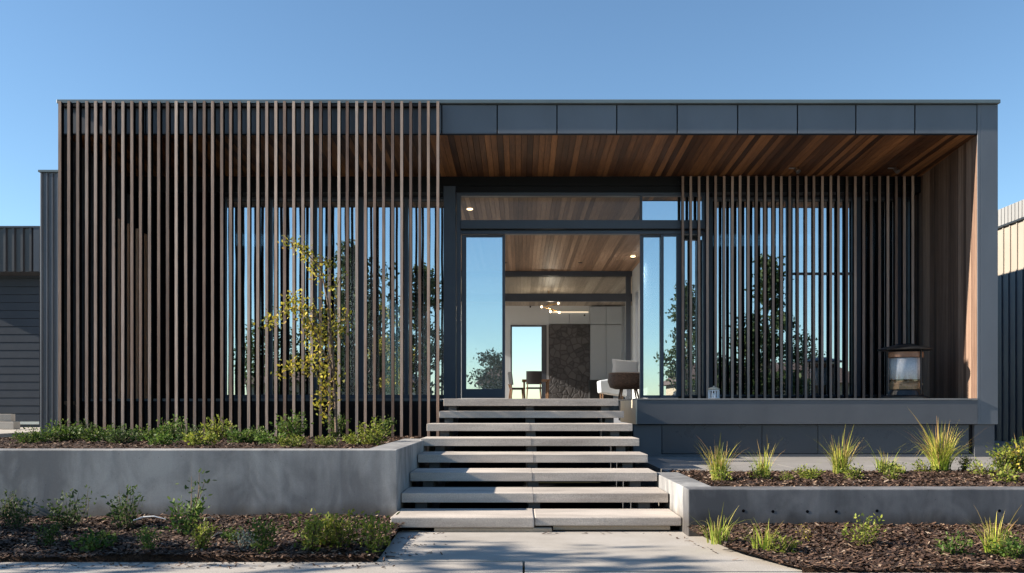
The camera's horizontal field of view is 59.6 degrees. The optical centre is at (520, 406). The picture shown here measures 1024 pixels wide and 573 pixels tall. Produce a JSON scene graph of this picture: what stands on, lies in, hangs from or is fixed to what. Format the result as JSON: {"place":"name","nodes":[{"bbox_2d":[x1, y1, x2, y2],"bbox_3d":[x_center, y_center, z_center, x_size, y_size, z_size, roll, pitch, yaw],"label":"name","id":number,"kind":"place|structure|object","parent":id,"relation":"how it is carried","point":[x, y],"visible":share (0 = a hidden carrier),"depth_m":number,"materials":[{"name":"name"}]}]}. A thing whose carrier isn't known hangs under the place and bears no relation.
{"place":"outdoors","nodes":[
{"label":"outdoors","id":0,"kind":"place"},
{"bbox_2d":[0,427,39,437],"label":"driveway","id":1,"kind":"structure","parent":0,"point":[5,432],"depth_m":13.34,"materials":[{"name":"concrete"}]},
{"bbox_2d":[0,422,19,428],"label":"concrete block","id":2,"kind":"structure","parent":1,"relation":"on","point":[9,425],"depth_m":14.50,"materials":[{"name":"grey concrete"}]},
{"bbox_2d":[0,414,14,420],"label":"concrete block","id":3,"kind":"structure","parent":2,"relation":"on","point":[7,417],"depth_m":14.56,"materials":[{"name":"grey concrete"}]},
{"bbox_2d":[0,512,403,561],"bbox_3d":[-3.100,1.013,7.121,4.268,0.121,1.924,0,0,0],"label":"bark mulch","id":4,"kind":"object","parent":0,"point":[164,541],"visible":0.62,"depth_m":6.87,"materials":[{"name":"brown wood"}]},
{"bbox_2d":[0,488,26,517],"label":"shrub","id":5,"kind":"object","parent":4,"relation":"on","point":[6,507],"visible":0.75,"depth_m":7.96,"materials":[{"name":"green plant"}]},
{"bbox_2d":[0,497,39,528],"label":"shrub","id":6,"kind":"object","parent":4,"relation":"on","point":[18,519],"visible":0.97,"depth_m":7.33,"materials":[{"name":"green plant"}]},
{"bbox_2d":[33,519,62,545],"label":"shrub","id":7,"kind":"object","parent":4,"relation":"on","point":[50,534],"visible":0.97,"depth_m":6.63,"materials":[{"name":"green plant"}]},
{"bbox_2d":[40,488,86,528],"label":"shrub","id":8,"kind":"object","parent":4,"relation":"on","point":[70,522],"visible":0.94,"depth_m":7.40,"materials":[{"name":"green plant"}]},
{"bbox_2d":[63,484,96,522],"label":"weed","id":9,"kind":"object","parent":4,"relation":"on","point":[83,505],"visible":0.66,"depth_m":7.78,"materials":[{"name":"green plant"}]},
{"bbox_2d":[68,527,119,551],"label":"shrub","id":10,"kind":"object","parent":4,"relation":"on","point":[92,542],"visible":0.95,"depth_m":6.47,"materials":[{"name":"green plant"}]},
{"bbox_2d":[101,485,144,528],"bbox_3d":[-3.286,0.845,7.387,0.469,0.377,0.336,0,0,70],"label":"shrub","id":11,"kind":"object","parent":4,"relation":"on","point":[127,519],"visible":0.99,"depth_m":7.37,"materials":[{"name":"green plant"}]},
{"bbox_2d":[106,485,139,521],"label":"weed","id":12,"kind":"object","parent":4,"relation":"on","point":[115,497],"visible":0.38,"depth_m":7.78,"materials":[{"name":"green plant"}]},
{"bbox_2d":[132,525,162,550],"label":"shrub","id":13,"kind":"object","parent":4,"relation":"on","point":[148,543],"visible":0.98,"depth_m":6.34,"materials":[{"name":"green plant"}]},
{"bbox_2d":[164,495,209,535],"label":"shrub","id":14,"kind":"object","parent":4,"relation":"on","point":[195,511],"visible":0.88,"depth_m":7.08,"materials":[{"name":"green plant"}]},
{"bbox_2d":[176,468,216,522],"bbox_3d":[-2.807,0.780,7.737,0.302,0.497,0.443,0,0,-27],"label":"weed","id":15,"kind":"object","parent":4,"relation":"on","point":[199,491],"visible":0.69,"depth_m":7.77,"materials":[{"name":"green plant"}]},
{"bbox_2d":[184,518,221,549],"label":"shrub","id":16,"kind":"object","parent":4,"relation":"on","point":[201,540],"visible":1,"depth_m":6.39,"materials":[{"name":"green plant"}]},
{"bbox_2d":[219,524,242,542],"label":"shrub","id":17,"kind":"object","parent":4,"relation":"on","point":[229,535],"visible":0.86,"depth_m":6.86,"materials":[{"name":"green plant"}]},
{"bbox_2d":[231,529,258,549],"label":"shrub","id":18,"kind":"object","parent":4,"relation":"on","point":[246,541],"visible":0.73,"depth_m":6.52,"materials":[{"name":"green plant"}]},
{"bbox_2d":[245,515,283,552],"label":"shrub","id":19,"kind":"object","parent":4,"relation":"on","point":[262,540],"visible":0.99,"depth_m":6.34,"materials":[{"name":"green plant"}]},
{"bbox_2d":[287,508,328,552],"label":"shrub","id":20,"kind":"object","parent":4,"relation":"on","point":[312,525],"visible":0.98,"depth_m":6.36,"materials":[{"name":"green plant"}]},
{"bbox_2d":[297,513,351,547],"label":"shrub","id":21,"kind":"object","parent":4,"relation":"on","point":[326,539],"visible":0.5,"depth_m":6.56,"materials":[{"name":"green plant"}]},
{"bbox_2d":[321,508,363,548],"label":"shrub","id":22,"kind":"object","parent":4,"relation":"on","point":[339,538],"visible":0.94,"depth_m":6.46,"materials":[{"name":"green plant"}]},
{"bbox_2d":[353,510,399,555],"bbox_3d":[-1.022,0.902,6.349,0.330,0.330,0.335,0,0,29],"label":"shrub","id":23,"kind":"object","parent":4,"relation":"on","point":[375,541],"visible":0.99,"depth_m":6.33,"materials":[{"name":"green plant"}]},
{"bbox_2d":[0,435,422,448],"bbox_3d":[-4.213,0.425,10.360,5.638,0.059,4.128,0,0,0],"label":"bark mulch","id":24,"kind":"object","parent":0,"point":[32,446],"visible":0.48,"depth_m":9.71,"materials":[{"name":"brown wood"}]},
{"bbox_2d":[10,426,51,443],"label":"shrub","id":25,"kind":"object","parent":24,"relation":"on","point":[29,438],"visible":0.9,"depth_m":10.38,"materials":[{"name":"green plant"}]},
{"bbox_2d":[34,427,63,441],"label":"shrub","id":26,"kind":"object","parent":24,"relation":"on","point":[50,437],"visible":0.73,"depth_m":10.80,"materials":[{"name":"green plant"}]},
{"bbox_2d":[45,418,85,440],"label":"shrub","id":27,"kind":"object","parent":24,"relation":"on","point":[71,436],"visible":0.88,"depth_m":10.95,"materials":[{"name":"green plant"}]},
{"bbox_2d":[69,418,101,438],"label":"shrub","id":28,"kind":"object","parent":24,"relation":"on","point":[86,426],"visible":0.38,"depth_m":11.50,"materials":[{"name":"green plant"}]},
{"bbox_2d":[77,422,120,441],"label":"shrub","id":29,"kind":"object","parent":24,"relation":"on","point":[99,437],"visible":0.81,"depth_m":10.73,"materials":[{"name":"green plant"}]},
{"bbox_2d":[100,423,141,442],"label":"shrub","id":30,"kind":"object","parent":24,"relation":"on","point":[121,437],"visible":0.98,"depth_m":10.34,"materials":[{"name":"green plant"}]},
{"bbox_2d":[126,423,167,441],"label":"shrub","id":31,"kind":"object","parent":24,"relation":"on","point":[150,433],"visible":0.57,"depth_m":10.98,"materials":[{"name":"green plant"}]},
{"bbox_2d":[143,430,180,444],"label":"shrub","id":32,"kind":"object","parent":24,"relation":"on","point":[156,438],"visible":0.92,"depth_m":9.96,"materials":[{"name":"green plant"}]},
{"bbox_2d":[156,414,190,440],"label":"shrub","id":33,"kind":"object","parent":24,"relation":"on","point":[171,429],"visible":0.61,"depth_m":11.21,"materials":[{"name":"green plant"}]},
{"bbox_2d":[170,424,205,439],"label":"shrub","id":34,"kind":"object","parent":24,"relation":"on","point":[189,431],"visible":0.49,"depth_m":10.99,"materials":[{"name":"green plant"}]},
{"bbox_2d":[181,431,220,445],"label":"shrub","id":35,"kind":"object","parent":24,"relation":"on","point":[192,438],"visible":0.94,"depth_m":9.77,"materials":[{"name":"green plant"}]},
{"bbox_2d":[200,414,236,439],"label":"shrub","id":36,"kind":"object","parent":24,"relation":"on","point":[212,429],"visible":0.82,"depth_m":11.71,"materials":[{"name":"green plant"}]},
{"bbox_2d":[222,424,257,442],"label":"shrub","id":37,"kind":"object","parent":24,"relation":"on","point":[235,436],"visible":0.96,"depth_m":10.52,"materials":[{"name":"green plant"}]},
{"bbox_2d":[241,425,272,442],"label":"shrub","id":38,"kind":"object","parent":24,"relation":"on","point":[260,431],"visible":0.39,"depth_m":10.76,"materials":[{"name":"green plant"}]},
{"bbox_2d":[254,430,289,443],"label":"shrub","id":39,"kind":"object","parent":24,"relation":"on","point":[267,439],"visible":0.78,"depth_m":10.32,"materials":[{"name":"green plant"}]},
{"bbox_2d":[275,433,307,446],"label":"shrub","id":40,"kind":"object","parent":24,"relation":"on","point":[294,441],"visible":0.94,"depth_m":9.44,"materials":[{"name":"green plant"}]},
{"bbox_2d":[269,409,313,437],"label":"shrub","id":41,"kind":"object","parent":24,"relation":"on","point":[292,430],"visible":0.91,"depth_m":11.69,"materials":[{"name":"green plant"}]},
{"bbox_2d":[253,235,351,431],"bbox_3d":[-2.777,-0.924,11.409,1.260,2.514,0.556,0,0,0],"label":"young tree","id":42,"kind":"object","parent":24,"relation":"on","point":[314,329],"visible":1,"depth_m":11.39,"materials":[{"name":"green plant"}]},
{"bbox_2d":[313,434,339,445],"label":"shrub","id":43,"kind":"object","parent":24,"relation":"on","point":[327,439],"visible":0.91,"depth_m":9.58,"materials":[{"name":"green plant"}]},
{"bbox_2d":[322,412,351,438],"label":"shrub","id":44,"kind":"object","parent":24,"relation":"on","point":[335,434],"visible":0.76,"depth_m":11.88,"materials":[{"name":"green plant"}]},
{"bbox_2d":[342,432,369,444],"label":"shrub","id":45,"kind":"object","parent":24,"relation":"on","point":[354,440],"visible":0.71,"depth_m":10.13,"materials":[{"name":"green plant"}]},
{"bbox_2d":[348,417,395,445],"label":"shrub","id":46,"kind":"object","parent":24,"relation":"on","point":[370,440],"visible":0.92,"depth_m":9.95,"materials":[{"name":"green plant"}]},
{"bbox_2d":[373,415,396,437],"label":"shrub","id":47,"kind":"object","parent":24,"relation":"on","point":[389,423],"visible":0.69,"depth_m":11.87,"materials":[{"name":"green plant"}]},
{"bbox_2d":[0,562,801,572],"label":"pavement","id":48,"kind":"structure","parent":0,"point":[369,567],"depth_m":6.00,"materials":[{"name":"concrete"}]},
{"bbox_2d":[0,560,394,568],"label":"leaf litter","id":49,"kind":"object","parent":48,"relation":"on","point":[199,566],"visible":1,"depth_m":6.06,"materials":[{"name":"brown soil"}]},
{"bbox_2d":[429,446,434,451],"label":"house platform","id":50,"kind":"structure","parent":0,"point":[431,448],"depth_m":13.63,"materials":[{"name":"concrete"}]},
{"bbox_2d":[0,226,39,426],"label":"garage","id":51,"kind":"structure","parent":50,"relation":"on","point":[20,322],"depth_m":16.00,"materials":[{"name":"metal"}]},
{"bbox_2d":[0,279,39,423],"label":"roller door","id":52,"kind":"structure","parent":51,"relation":"in","point":[19,298],"depth_m":16.00,"materials":[{"name":"metal"}]},
{"bbox_2d":[38,99,1000,467],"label":"house","id":53,"kind":"structure","parent":50,"relation":"on","point":[778,273],"depth_m":13.68,"materials":[{"name":"black metal"}]},
{"bbox_2d":[225,197,442,398],"bbox_3d":[-3.093,-1.820,15.050,3.815,3.400,0.080,0,0,0],"label":"window","id":54,"kind":"structure","parent":53,"relation":"in","point":[244,199],"depth_m":15.05,"materials":[{"name":"glass"}]},
{"bbox_2d":[462,235,504,397],"bbox_3d":[-0.614,-1.483,14.825,0.719,2.699,0.050,0,0,0],"label":"sliding door","id":55,"kind":"structure","parent":53,"relation":"in","point":[483,256],"depth_m":14.82,"materials":[{"name":"glass"}]},
{"bbox_2d":[508,372,525,398],"bbox_3d":[-0.133,-0.596,28.594,0.534,0.982,0.488,0,0,-10],"label":"dining chair","id":56,"kind":"object","parent":53,"relation":"on","point":[510,378],"visible":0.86,"depth_m":28.39,"materials":[{"name":"black paint"}]},
{"bbox_2d":[526,371,541,398],"bbox_3d":[0.420,-0.596,27.967,0.488,0.982,0.534,0,0,0],"label":"dining chair","id":57,"kind":"object","parent":53,"relation":"on","point":[533,377],"visible":0.92,"depth_m":27.75,"materials":[{"name":"black paint"}]},
{"bbox_2d":[522,379,549,398],"bbox_3d":[0.500,-0.477,29.250,0.900,0.740,1.900,0,0,0],"label":"dining table","id":58,"kind":"object","parent":53,"relation":"on","point":[547,386],"visible":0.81,"depth_m":28.38,"materials":[{"name":"brown wood"}]},
{"bbox_2d":[541,291,559,313],"bbox_3d":[0.919,-3.132,26.929,0.588,0.695,0.315,0,0,-11],"label":"pendant lamp","id":59,"kind":"object","parent":53,"relation":"hanging from","point":[550,311],"visible":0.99,"depth_m":26.99,"materials":[{"name":"gold metal"}]},
{"bbox_2d":[597,379,626,398],"bbox_3d":[2.266,-0.415,22.200,0.668,0.616,0.800,0,0,0],"label":"lounge chair","id":60,"kind":"object","parent":53,"relation":"on","point":[603,387],"visible":0.59,"depth_m":21.80,"materials":[{"name":"fabric"}]},
{"bbox_2d":[608,372,639,399],"bbox_3d":[2.420,-0.425,20.000,0.940,0.644,0.940,0,0,0],"label":"armchair","id":61,"kind":"object","parent":53,"relation":"on","point":[621,381],"visible":0.73,"depth_m":19.61,"materials":[{"name":"fabric"}]},
{"bbox_2d":[612,359,638,371],"bbox_3d":[2.360,-0.867,20.080,0.620,0.360,0.160,4,-14,-6],"label":"cushion","id":62,"kind":"object","parent":61,"relation":"on","point":[624,366],"visible":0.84,"depth_m":20.01,"materials":[{"name":"white fabric"}]},
{"bbox_2d":[640,235,660,397],"bbox_3d":[2.185,-1.483,14.825,0.406,2.699,0.050,0,0,0],"label":"sliding door","id":63,"kind":"structure","parent":53,"relation":"in","point":[650,245],"depth_m":14.82,"materials":[{"name":"glass"}]},
{"bbox_2d":[661,234,678,397],"bbox_3d":[2.469,-1.483,14.760,0.301,2.699,0.050,0,0,0],"label":"sliding door","id":64,"kind":"structure","parent":53,"relation":"in","point":[669,242],"depth_m":14.76,"materials":[{"name":"glass"}]},
{"bbox_2d":[708,386,719,397],"bbox_3d":[2.869,-0.206,13.250,0.180,0.190,0.180,0,0,0],"label":"lantern","id":65,"kind":"object","parent":53,"relation":"on","point":[712,394],"visible":0.96,"depth_m":13.21,"materials":[{"name":"white metal"}]},
{"bbox_2d":[684,197,909,395],"bbox_3d":[4.657,-1.820,15.050,3.886,3.400,0.080,0,0,0],"label":"window","id":66,"kind":"structure","parent":53,"relation":"in","point":[719,199],"depth_m":15.05,"materials":[{"name":"glass"}]},
{"bbox_2d":[877,344,932,397],"bbox_3d":[5.707,-0.518,13.250,0.768,0.814,0.768,0,0,0],"label":"lantern","id":67,"kind":"object","parent":53,"relation":"on","point":[905,368],"visible":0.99,"depth_m":13.06,"materials":[{"name":"black paint"}]},
{"bbox_2d":[0,0,1023,398],"label":"sky","id":68,"kind":"structure","parent":0,"point":[51,50],"materials":[{"name":"blue"}]},
{"bbox_2d":[374,481,673,572],"bbox_3d":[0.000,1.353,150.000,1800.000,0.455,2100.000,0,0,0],"label":"ground","id":69,"kind":"structure","parent":0,"point":[384,547],"depth_m":8.21,"materials":[{"name":"grey concrete"}]},
{"bbox_2d":[0,439,428,530],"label":"retaining wall","id":70,"kind":"structure","parent":69,"relation":"on","point":[250,482],"depth_m":8.07,"materials":[{"name":"concrete"}]},
{"bbox_2d":[390,399,681,531],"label":"staircase","id":71,"kind":"structure","parent":69,"relation":"on","point":[530,446],"depth_m":9.63,"materials":[{"name":"concrete"}]},
{"bbox_2d":[654,472,1023,535],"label":"retaining wall","id":72,"kind":"structure","parent":69,"relation":"on","point":[690,499],"depth_m":7.40,"materials":[{"name":"concrete"}]},
{"bbox_2d":[377,531,801,571],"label":"path","id":73,"kind":"structure","parent":0,"point":[610,551],"depth_m":6.63,"materials":[{"name":"concrete"}]},
{"bbox_2d":[381,531,737,559],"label":"leaf litter","id":74,"kind":"object","parent":73,"relation":"on","point":[446,544],"visible":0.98,"depth_m":6.93,"materials":[{"name":"brown plant"}]},
{"bbox_2d":[588,380,612,398],"bbox_3d":[2.677,-0.487,29.840,0.778,0.760,0.720,0,0,0],"label":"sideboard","id":75,"kind":"object","parent":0,"point":[593,393],"visible":0.27,"depth_m":29.48,"materials":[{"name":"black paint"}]},
{"bbox_2d":[614,418,1023,453],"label":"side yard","id":76,"kind":"structure","parent":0,"point":[623,434],"depth_m":17.54,"materials":[{"name":"concrete"}]},
{"bbox_2d":[994,199,1023,442],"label":"neighbour building","id":77,"kind":"structure","parent":76,"relation":"on","point":[1008,426],"depth_m":18.41,"materials":[{"name":"beige metal"}]},
{"bbox_2d":[634,456,1011,486],"bbox_3d":[20.810,0.902,11.610,38.372,0.355,3.580,0,0,0],"label":"apron","id":78,"kind":"object","parent":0,"point":[666,464],"visible":0.12,"depth_m":11.47,"materials":[{"name":"concrete"}]},
{"bbox_2d":[668,469,1023,485],"bbox_3d":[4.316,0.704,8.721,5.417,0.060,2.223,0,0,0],"label":"bark mulch","id":79,"kind":"object","parent":0,"point":[953,482],"visible":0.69,"depth_m":8.56,"materials":[{"name":"brown wood"}]},
{"bbox_2d":[710,466,732,481],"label":"shrub","id":80,"kind":"object","parent":79,"relation":"on","point":[721,476],"visible":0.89,"depth_m":8.49,"materials":[{"name":"green plant"}]},
{"bbox_2d":[696,437,747,479],"bbox_3d":[1.918,0.484,8.674,0.595,0.471,0.662,0,0,30],"label":"grass tuft","id":81,"kind":"object","parent":79,"relation":"on","point":[717,462],"visible":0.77,"depth_m":8.62,"materials":[{"name":"green plant"}]},
{"bbox_2d":[747,463,772,478],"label":"shrub","id":82,"kind":"object","parent":79,"relation":"on","point":[757,473],"visible":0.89,"depth_m":8.72,"materials":[{"name":"green plant"}]},
{"bbox_2d":[740,439,781,477],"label":"grass tuft","id":83,"kind":"object","parent":79,"relation":"on","point":[765,465],"visible":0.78,"depth_m":8.79,"materials":[{"name":"green plant"}]},
{"bbox_2d":[779,471,793,479],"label":"shrub","id":84,"kind":"object","parent":79,"relation":"on","point":[787,476],"visible":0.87,"depth_m":8.51,"materials":[{"name":"green plant"}]},
{"bbox_2d":[788,464,824,478],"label":"shrub","id":85,"kind":"object","parent":79,"relation":"on","point":[806,473],"visible":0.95,"depth_m":8.63,"materials":[{"name":"green plant"}]},
{"bbox_2d":[816,429,871,473],"bbox_3d":[3.370,0.455,9.385,0.741,0.527,0.667,0,0,-29],"label":"grass tuft","id":86,"kind":"object","parent":79,"relation":"on","point":[839,460],"visible":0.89,"depth_m":9.34,"materials":[{"name":"green plant"}]},
{"bbox_2d":[838,463,864,479],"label":"shrub","id":87,"kind":"object","parent":79,"relation":"on","point":[850,473],"visible":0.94,"depth_m":8.65,"materials":[{"name":"green plant"}]},
{"bbox_2d":[863,441,898,471],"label":"grass tuft","id":88,"kind":"object","parent":79,"relation":"on","point":[878,462],"visible":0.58,"depth_m":9.67,"materials":[{"name":"green plant"}]},
{"bbox_2d":[876,461,906,472],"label":"shrub","id":89,"kind":"object","parent":79,"relation":"on","point":[881,466],"visible":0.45,"depth_m":9.44,"materials":[{"name":"green plant"}]},
{"bbox_2d":[882,462,905,479],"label":"shrub","id":90,"kind":"object","parent":79,"relation":"on","point":[893,473],"visible":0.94,"depth_m":8.64,"materials":[{"name":"green plant"}]},
{"bbox_2d":[912,457,936,471],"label":"shrub","id":91,"kind":"object","parent":79,"relation":"on","point":[925,467],"visible":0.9,"depth_m":9.59,"materials":[{"name":"green plant"}]},
{"bbox_2d":[897,411,981,471],"bbox_3d":[4.579,0.357,9.699,0.992,0.706,1.006,0,0,14],"label":"grass tuft","id":92,"kind":"object","parent":79,"relation":"on","point":[941,458],"visible":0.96,"depth_m":9.63,"materials":[{"name":"green plant"}]},
{"bbox_2d":[955,454,974,469],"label":"shrub","id":93,"kind":"object","parent":79,"relation":"on","point":[965,461],"visible":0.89,"depth_m":9.67,"materials":[{"name":"green plant"}]},
{"bbox_2d":[964,457,998,474],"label":"shrub","id":94,"kind":"object","parent":79,"relation":"on","point":[981,469],"visible":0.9,"depth_m":9.20,"materials":[{"name":"green plant"}]},
{"bbox_2d":[985,443,1016,470],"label":"shrub","id":95,"kind":"object","parent":79,"relation":"on","point":[1002,458],"visible":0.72,"depth_m":9.61,"materials":[{"name":"green plant"}]},
{"bbox_2d":[990,459,1023,482],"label":"shrub","id":96,"kind":"object","parent":79,"relation":"on","point":[1007,474],"visible":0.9,"depth_m":8.48,"materials":[{"name":"green plant"}]},
{"bbox_2d":[992,436,1023,469],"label":"shrub","id":97,"kind":"object","parent":79,"relation":"on","point":[1021,461],"visible":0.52,"depth_m":9.65,"materials":[{"name":"green plant"}]},
{"bbox_2d":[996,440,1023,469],"bbox_3d":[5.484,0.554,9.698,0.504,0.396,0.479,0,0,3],"label":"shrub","id":98,"kind":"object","parent":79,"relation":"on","point":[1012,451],"visible":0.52,"depth_m":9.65,"materials":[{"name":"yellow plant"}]},
{"bbox_2d":[688,521,1023,572],"bbox_3d":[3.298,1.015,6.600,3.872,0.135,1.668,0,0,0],"label":"bark mulch","id":99,"kind":"object","parent":0,"point":[899,531],"visible":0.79,"depth_m":6.50,"materials":[{"name":"brown wood"}]},
{"bbox_2d":[691,504,752,544],"bbox_3d":[1.453,0.853,6.674,0.493,0.346,0.493,0,0,-39],"label":"grass tuft","id":100,"kind":"object","parent":99,"relation":"on","point":[718,539],"visible":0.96,"depth_m":6.65,"materials":[{"name":"green plant"}]},
{"bbox_2d":[736,519,781,550],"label":"grass tuft","id":101,"kind":"object","parent":99,"relation":"on","point":[764,544],"visible":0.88,"depth_m":6.38,"materials":[{"name":"green plant"}]},
{"bbox_2d":[765,529,801,552],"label":"shrub","id":102,"kind":"object","parent":99,"relation":"on","point":[775,547],"visible":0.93,"depth_m":6.35,"materials":[{"name":"green plant"}]},
{"bbox_2d":[796,524,814,540],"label":"shrub","id":103,"kind":"object","parent":99,"relation":"on","point":[804,533],"visible":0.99,"depth_m":6.74,"materials":[{"name":"green plant"}]},
{"bbox_2d":[842,513,886,544],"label":"shrub","id":104,"kind":"object","parent":99,"relation":"on","point":[865,532],"visible":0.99,"depth_m":6.55,"materials":[{"name":"green plant"}]},
{"bbox_2d":[935,528,975,555],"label":"shrub","id":105,"kind":"object","parent":99,"relation":"on","point":[953,550],"visible":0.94,"depth_m":6.23,"materials":[{"name":"green plant"}]},
{"bbox_2d":[967,504,1020,554],"bbox_3d":[3.313,0.850,6.237,0.506,0.405,0.533,0,0,-35],"label":"grass tuft","id":106,"kind":"object","parent":99,"relation":"on","point":[990,535],"visible":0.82,"depth_m":6.28,"materials":[{"name":"green plant"}]},
{"bbox_2d":[986,529,1023,558],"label":"shrub","id":107,"kind":"object","parent":99,"relation":"on","point":[1013,547],"visible":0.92,"depth_m":6.15,"materials":[{"name":"green plant"}]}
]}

